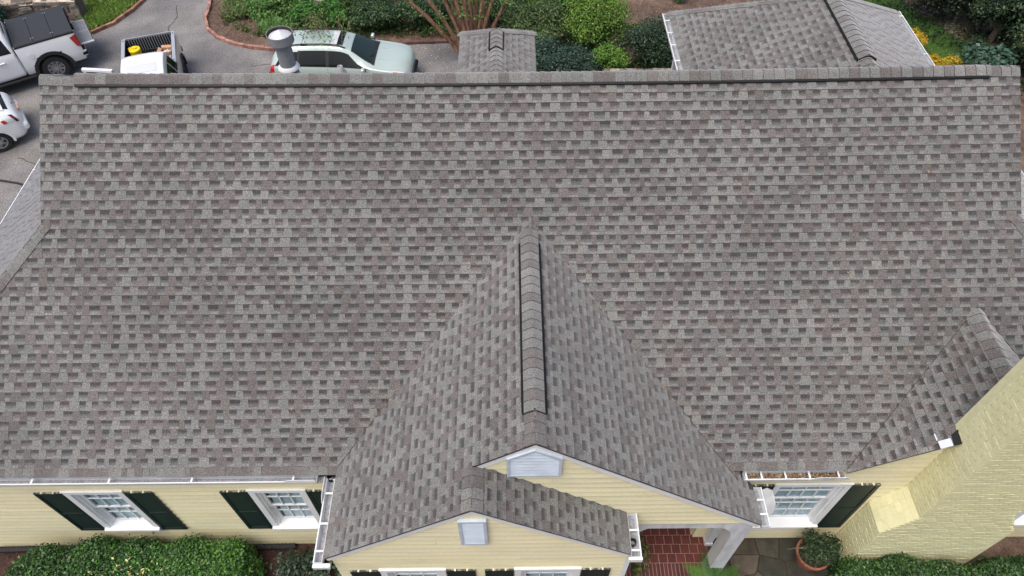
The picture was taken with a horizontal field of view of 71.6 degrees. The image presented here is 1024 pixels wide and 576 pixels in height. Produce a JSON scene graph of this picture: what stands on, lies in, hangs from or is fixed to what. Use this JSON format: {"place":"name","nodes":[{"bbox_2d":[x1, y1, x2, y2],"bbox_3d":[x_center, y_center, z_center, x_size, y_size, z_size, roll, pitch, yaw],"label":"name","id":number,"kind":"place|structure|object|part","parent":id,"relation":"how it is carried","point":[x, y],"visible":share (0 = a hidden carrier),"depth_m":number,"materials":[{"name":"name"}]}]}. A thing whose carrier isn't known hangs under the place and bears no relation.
{"place":"outdoors","nodes":[
{"label":"outdoors","id":0,"kind":"place"},
{"bbox_2d":[76,0,138,29],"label":"grass","id":1,"kind":"structure","parent":0,"point":[101,7],"depth_m":26.47,"materials":[{"name":"green plant"}]},
{"bbox_2d":[0,0,458,221],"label":"driveway","id":2,"kind":"structure","parent":0,"point":[197,40],"depth_m":24.67,"materials":[{"name":"concrete"}]},
{"bbox_2d":[0,179,23,185],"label":"black hose","id":3,"kind":"object","parent":2,"relation":"on","point":[11,182],"visible":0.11,"depth_m":20.72,"materials":[{"name":"black rubber"}]},
{"bbox_2d":[0,91,29,151],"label":"hatchback car","id":4,"kind":"object","parent":2,"relation":"on","point":[14,124],"visible":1,"depth_m":21.43,"materials":[{"name":"white paint"}]},
{"bbox_2d":[0,5,93,87],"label":"pickup truck","id":5,"kind":"object","parent":2,"relation":"on","point":[54,40],"visible":0.99,"depth_m":23.24,"materials":[{"name":"white paint"}]},
{"bbox_3d":[-16.378,-7.495,22.313,0.900,0.499,0.200,-27,56,-19],"label":"side window","id":6,"kind":"part","parent":5,"relation":"part of","materials":[{"name":"black glass"}]},
{"bbox_2d":[81,31,188,73],"bbox_3d":[-11.476,-6.110,22.008,2.868,1.826,5.440,-15,53,-11],"label":"pickup truck","id":7,"kind":"object","parent":2,"relation":"on","point":[150,59],"visible":0.32,"depth_m":22.10,"materials":[{"name":"white metal"}]},
{"bbox_3d":[-12.504,-6.196,21.874,0.909,1.255,0.478,-15,53,-11],"label":"door","id":8,"kind":"part","parent":7,"relation":"part of","materials":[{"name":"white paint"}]},
{"bbox_2d":[128,46,141,55],"bbox_3d":[-12.195,-7.619,23.044,0.366,0.516,0.360,-19,54,-14],"label":"drinks cooler","id":9,"kind":"object","parent":7,"relation":"on","point":[134,50],"visible":0.69,"depth_m":22.89,"materials":[{"name":"yellow plastic"}]},
{"bbox_2d":[157,45,171,55],"bbox_3d":[-11.431,-7.827,23.402,0.420,0.207,0.330,-5,51,-4],"label":"cardboard box","id":10,"kind":"object","parent":7,"relation":"on","point":[166,49],"visible":0.75,"depth_m":23.41,"materials":[{"name":"brown cardboard"}]},
{"bbox_3d":[-10.551,-6.993,22.038,0.178,0.422,0.480,-15,53,-11],"label":"side window","id":11,"kind":"part","parent":7,"relation":"part of","materials":[{"name":"black glass"}]},
{"bbox_3d":[-10.284,-6.360,21.553,0.185,0.465,1.160,-15,53,-11],"label":"side window","id":12,"kind":"part","parent":7,"relation":"part of","materials":[{"name":"black glass"}]},
{"bbox_2d":[269,27,418,73],"bbox_3d":[-5.517,-7.447,23.107,4.710,1.711,2.160,1,51,2],"label":"suv","id":13,"kind":"object","parent":2,"relation":"on","point":[360,54],"visible":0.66,"depth_m":22.46,"materials":[{"name":"white paint"}]},
{"bbox_3d":[-7.120,-7.210,22.362,0.782,0.378,0.237,1,51,2],"label":"side window","id":14,"kind":"part","parent":13,"relation":"part of","materials":[{"name":"black glass"}]},
{"bbox_3d":[-6.294,-7.209,22.325,0.890,0.407,0.280,1,51,2],"label":"side window","id":15,"kind":"part","parent":13,"relation":"part of","materials":[{"name":"black glass"}]},
{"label":"side window","id":16,"kind":"part","parent":13,"relation":"part of","materials":[{"name":"black glass"}]},
{"bbox_2d":[70,0,1023,572],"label":"ground","id":17,"kind":"structure","parent":0,"point":[1004,546],"depth_m":25.67,"materials":[{"name":"soil"}]},
{"bbox_2d":[0,0,9,24],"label":"tree","id":18,"kind":"object","parent":17,"relation":"on","point":[3,17],"visible":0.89,"depth_m":25.28,"materials":[{"name":"green plant"}]},
{"bbox_2d":[0,0,86,26],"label":"stone wall","id":19,"kind":"structure","parent":17,"relation":"on","point":[74,9],"depth_m":25.74,"materials":[{"name":"grey stone"}]},
{"bbox_2d":[90,0,145,34],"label":"brick edging","id":20,"kind":"object","parent":17,"relation":"on","point":[125,14],"visible":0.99,"depth_m":26.14,"materials":[{"name":"red brick"}]},
{"bbox_2d":[0,543,335,575],"bbox_3d":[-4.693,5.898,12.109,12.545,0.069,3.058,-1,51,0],"label":"bark mulch","id":21,"kind":"object","parent":17,"relation":"on","point":[193,561],"visible":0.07,"depth_m":12.94,"materials":[{"name":"brown wood"}]},
{"bbox_2d":[4,532,267,575],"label":"hedge","id":22,"kind":"object","parent":21,"relation":"on","point":[221,556],"visible":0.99,"depth_m":12.08,"materials":[{"name":"green plant"}]},
{"bbox_2d":[88,557,206,575],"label":"fallen leaves","id":23,"kind":"object","parent":22,"relation":"on","point":[141,569],"visible":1,"depth_m":11.93,"materials":[{"name":"green plant"}]},
{"bbox_2d":[0,543,295,552],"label":"foundation","id":24,"kind":"object","parent":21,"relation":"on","point":[277,546],"visible":0.29,"depth_m":12.93,"materials":[{"name":"red brick"}]},
{"bbox_2d":[270,546,333,575],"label":"evergreen shrub","id":25,"kind":"object","parent":21,"relation":"on","point":[288,567],"visible":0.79,"depth_m":12.32,"materials":[{"name":"green plant"}]},
{"bbox_2d":[332,564,341,575],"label":"evergreen shrub","id":26,"kind":"object","parent":21,"relation":"on","point":[336,571],"visible":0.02,"depth_m":11.93,"materials":[{"name":"green plant"}]},
{"bbox_2d":[217,0,254,18],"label":"perennial plant","id":27,"kind":"object","parent":17,"relation":"on","point":[238,6],"visible":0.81,"depth_m":26.01,"materials":[{"name":"green plant"}]},
{"bbox_2d":[203,0,274,50],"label":"brick edging","id":28,"kind":"object","parent":17,"relation":"on","point":[226,40],"visible":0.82,"depth_m":25.19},
{"bbox_2d":[243,0,301,24],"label":"leafy bush","id":29,"kind":"object","parent":17,"relation":"on","point":[275,8],"visible":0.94,"depth_m":25.62,"materials":[{"name":"green plant"}]},
{"bbox_2d":[254,14,299,34],"bbox_3d":[-8.377,-9.371,25.409,1.662,0.634,1.180,-1,51,0],"label":"perennial plant","id":30,"kind":"object","parent":17,"relation":"on","point":[270,22],"visible":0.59,"depth_m":25.28,"materials":[{"name":"green plant"}]},
{"bbox_2d":[282,0,350,29],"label":"leafy bush","id":31,"kind":"object","parent":17,"relation":"on","point":[298,11],"visible":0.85,"depth_m":25.18,"materials":[{"name":"green plant"}]},
{"bbox_2d":[292,5,354,48],"bbox_3d":[-6.067,-8.199,23.504,2.053,2.096,3.476,-1,51,0],"label":"arching shrub","id":32,"kind":"object","parent":17,"relation":"on","point":[318,20],"visible":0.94,"depth_m":22.71,"materials":[{"name":"green plant"}]},
{"bbox_2d":[208,1,495,44],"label":"bark mulch","id":33,"kind":"object","parent":17,"relation":"on","point":[303,29],"visible":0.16,"depth_m":25.66,"materials":[{"name":"brown wood"}]},
{"bbox_2d":[336,0,372,9],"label":"leafy bush","id":34,"kind":"object","parent":17,"relation":"on","point":[348,2],"visible":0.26,"depth_m":25.70,"materials":[{"name":"green plant"}]},
{"bbox_2d":[218,0,520,37],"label":"ground cover","id":35,"kind":"object","parent":17,"relation":"on","point":[394,29],"visible":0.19,"depth_m":25.54,"materials":[{"name":"green plant"}]},
{"bbox_2d":[343,0,416,32],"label":"evergreen shrub","id":36,"kind":"object","parent":17,"relation":"on","point":[379,13],"visible":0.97,"depth_m":24.98,"materials":[{"name":"green plant"}]},
{"bbox_2d":[391,39,459,44],"bbox_3d":[-3.507,-8.564,25.044,7.158,0.160,0.480,-1,51,0],"label":"brick edging","id":37,"kind":"object","parent":17,"relation":"on","point":[438,41],"visible":0.24,"depth_m":25.09,"materials":[{"name":"red brick"}]},
{"bbox_2d":[391,0,460,28],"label":"evergreen shrub","id":38,"kind":"object","parent":17,"relation":"on","point":[425,6],"visible":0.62,"depth_m":24.91,"materials":[{"name":"green plant"}]},
{"bbox_2d":[401,0,517,54],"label":"multi stem tree","id":39,"kind":"object","parent":17,"relation":"on","point":[460,23],"visible":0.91,"depth_m":23.33,"materials":[{"name":"brown plant"}]},
{"bbox_2d":[460,0,526,25],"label":"evergreen shrub","id":40,"kind":"object","parent":17,"relation":"on","point":[497,6],"visible":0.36,"depth_m":25.23,"materials":[{"name":"green plant"}]},
{"bbox_2d":[0,0,1023,575],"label":"house","id":41,"kind":"structure","parent":17,"relation":"on","point":[164,238],"depth_m":10.62,"materials":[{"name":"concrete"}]},
{"bbox_2d":[60,490,162,531],"bbox_3d":[-6.590,3.666,11.822,0.970,1.702,0.240,-1,51,0],"label":"window","id":42,"kind":"structure","parent":41,"relation":"in","point":[131,518],"depth_m":11.91,"materials":[{"name":"white paint"}]},
{"bbox_2d":[246,488,319,529],"bbox_3d":[-3.700,3.638,11.822,0.930,1.702,0.240,-1,51,0],"label":"window","id":43,"kind":"structure","parent":41,"relation":"in","point":[301,514],"depth_m":11.86,"materials":[{"name":"white paint"}]},
{"bbox_2d":[378,568,446,575],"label":"window","id":44,"kind":"structure","parent":41,"relation":"in","point":[389,571],"depth_m":10.28,"materials":[{"name":"white paint"}]},
{"bbox_2d":[514,567,581,575],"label":"window","id":45,"kind":"structure","parent":41,"relation":"in","point":[519,571],"depth_m":10.37,"materials":[{"name":"white paint"}]},
{"bbox_2d":[751,482,854,528],"bbox_3d":[4.740,3.598,11.873,1.230,1.892,0.240,-1,51,0],"label":"window","id":46,"kind":"structure","parent":41,"relation":"in","point":[798,505],"depth_m":12.00,"materials":[{"name":"white paint"}]},
{"bbox_2d":[1014,511,1023,526],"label":"window","id":47,"kind":"structure","parent":41,"relation":"in","point":[1019,519],"depth_m":12.43,"materials":[{"name":"white paint"}]},
{"bbox_3d":[3.450,5.229,12.198,0.340,0.580,0.337,-1,51,0],"label":"plant stand pot","id":48,"kind":"object","parent":41,"relation":"on","visible":0},
{"bbox_2d":[683,547,743,575],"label":"fern","id":49,"kind":"object","parent":48,"relation":"in","point":[709,571],"visible":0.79,"depth_m":12.10,"materials":[{"name":"green plant"}]},
{"bbox_2d":[497,0,571,46],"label":"evergreen shrub","id":50,"kind":"object","parent":17,"relation":"on","point":[534,18],"visible":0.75,"depth_m":23.76,"materials":[{"name":"green plant"}]},
{"bbox_2d":[523,0,575,10],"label":"leafy bush","id":51,"kind":"object","parent":17,"relation":"on","point":[560,1],"visible":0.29,"depth_m":25.59,"materials":[{"name":"green plant"}]},
{"bbox_2d":[535,33,603,71],"bbox_3d":[1.558,-7.252,22.934,2.643,1.785,2.100,35,59,25],"label":"evergreen shrub","id":52,"kind":"object","parent":17,"relation":"on","point":[568,58],"visible":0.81,"depth_m":22.58,"materials":[{"name":"green plant"}]},
{"bbox_2d":[557,0,637,53],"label":"leafy bush","id":53,"kind":"object","parent":17,"relation":"on","point":[586,15],"visible":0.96,"depth_m":23.50,"materials":[{"name":"green plant"}]},
{"bbox_2d":[545,2,672,71],"bbox_3d":[3.013,-9.274,25.316,5.089,0.541,6.931,-1,51,0],"label":"ground cover","id":54,"kind":"object","parent":17,"relation":"on","point":[634,63],"visible":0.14,"depth_m":24.54,"materials":[{"name":"green plant"}]},
{"bbox_2d":[590,38,631,70],"bbox_3d":[3.245,-7.636,23.593,1.442,1.212,1.035,-1,51,0],"label":"leafy bush","id":55,"kind":"object","parent":17,"relation":"on","point":[619,59],"visible":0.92,"depth_m":23.35,"materials":[{"name":"green plant"}]},
{"bbox_2d":[604,68,670,70],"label":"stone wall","id":56,"kind":"structure","parent":17,"relation":"on","point":[631,69],"depth_m":23.32,"materials":[{"name":"grey stone"}]},
{"bbox_2d":[628,532,650,575],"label":"nandina shrub","id":57,"kind":"object","parent":17,"relation":"on","point":[637,567],"visible":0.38,"depth_m":12.04,"materials":[{"name":"green plant"}]},
{"bbox_2d":[615,11,672,67],"bbox_3d":[4.648,-8.168,23.600,2.511,1.847,1.776,-1,51,0],"label":"evergreen shrub","id":58,"kind":"object","parent":17,"relation":"on","point":[649,41],"visible":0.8,"depth_m":23.20,"materials":[{"name":"green plant"}]},
{"bbox_2d":[560,0,749,68],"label":"leaf litter","id":59,"kind":"object","parent":17,"relation":"on","point":[660,13],"visible":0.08,"depth_m":26.58,"materials":[{"name":"brown plant"}]},
{"bbox_2d":[711,537,839,575],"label":"patio","id":60,"kind":"structure","parent":17,"relation":"on","point":[763,556],"depth_m":12.76,"materials":[{"name":"stone"}]},
{"bbox_2d":[795,537,827,570],"bbox_3d":[5.266,4.766,12.569,0.580,0.440,0.578,-1,51,0],"label":"plant pot","id":61,"kind":"object","parent":60,"relation":"on","point":[800,562],"visible":0.41,"depth_m":12.36,"materials":[{"name":"ceramic"}]},
{"bbox_2d":[793,528,843,568],"bbox_3d":[5.226,4.482,12.229,0.960,0.533,0.672,-1,51,0],"label":"potted plant","id":62,"kind":"object","parent":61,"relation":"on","point":[824,549],"visible":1,"depth_m":12.16,"materials":[{"name":"green plant"}]},
{"bbox_2d":[904,0,975,22],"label":"tree","id":63,"kind":"object","parent":17,"relation":"on","point":[952,5],"visible":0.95,"depth_m":25.05,"materials":[{"name":"green plant"}]},
{"bbox_2d":[872,0,1023,95],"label":"ground cover","id":64,"kind":"object","parent":17,"relation":"on","point":[961,42],"visible":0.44,"depth_m":25.35,"materials":[{"name":"green plant"}]},
{"bbox_2d":[966,0,1023,48],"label":"tree","id":65,"kind":"object","parent":17,"relation":"on","point":[998,13],"visible":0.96,"depth_m":23.97,"materials":[{"name":"green plant"}]},
{"bbox_2d":[1003,18,1023,65],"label":"tree","id":66,"kind":"object","parent":17,"relation":"on","point":[1020,41],"visible":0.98,"depth_m":23.19,"materials":[{"name":"green plant"}]},
{"label":"planting bed","id":67,"kind":"structure","parent":17,"relation":"on","visible":0},
{"bbox_2d":[826,551,1023,575],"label":"hedge","id":68,"kind":"object","parent":67,"relation":"on","point":[900,565],"visible":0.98,"depth_m":12.00,"materials":[{"name":"green plant"}]},
{"bbox_2d":[863,0,968,64],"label":"grass","id":69,"kind":"structure","parent":0,"point":[929,33],"depth_m":25.28,"materials":[{"name":"plant"}]},
{"bbox_2d":[911,27,928,45],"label":"flowering shrub","id":70,"kind":"object","parent":69,"relation":"on","point":[921,37],"visible":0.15,"depth_m":24.25,"materials":[{"name":"yellow plant"}]},
{"bbox_2d":[928,53,966,65],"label":"flowering shrub","id":71,"kind":"object","parent":69,"relation":"on","point":[938,61],"visible":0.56,"depth_m":23.26,"materials":[{"name":"yellow plant"}]},
{"bbox_2d":[955,39,1018,65],"bbox_3d":[15.643,-7.516,23.408,1.632,1.194,1.643,-1,51,0],"label":"broadleaf shrub","id":72,"kind":"object","parent":69,"relation":"on","point":[977,52],"visible":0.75,"depth_m":23.11,"materials":[{"name":"green plant"}]}
]}

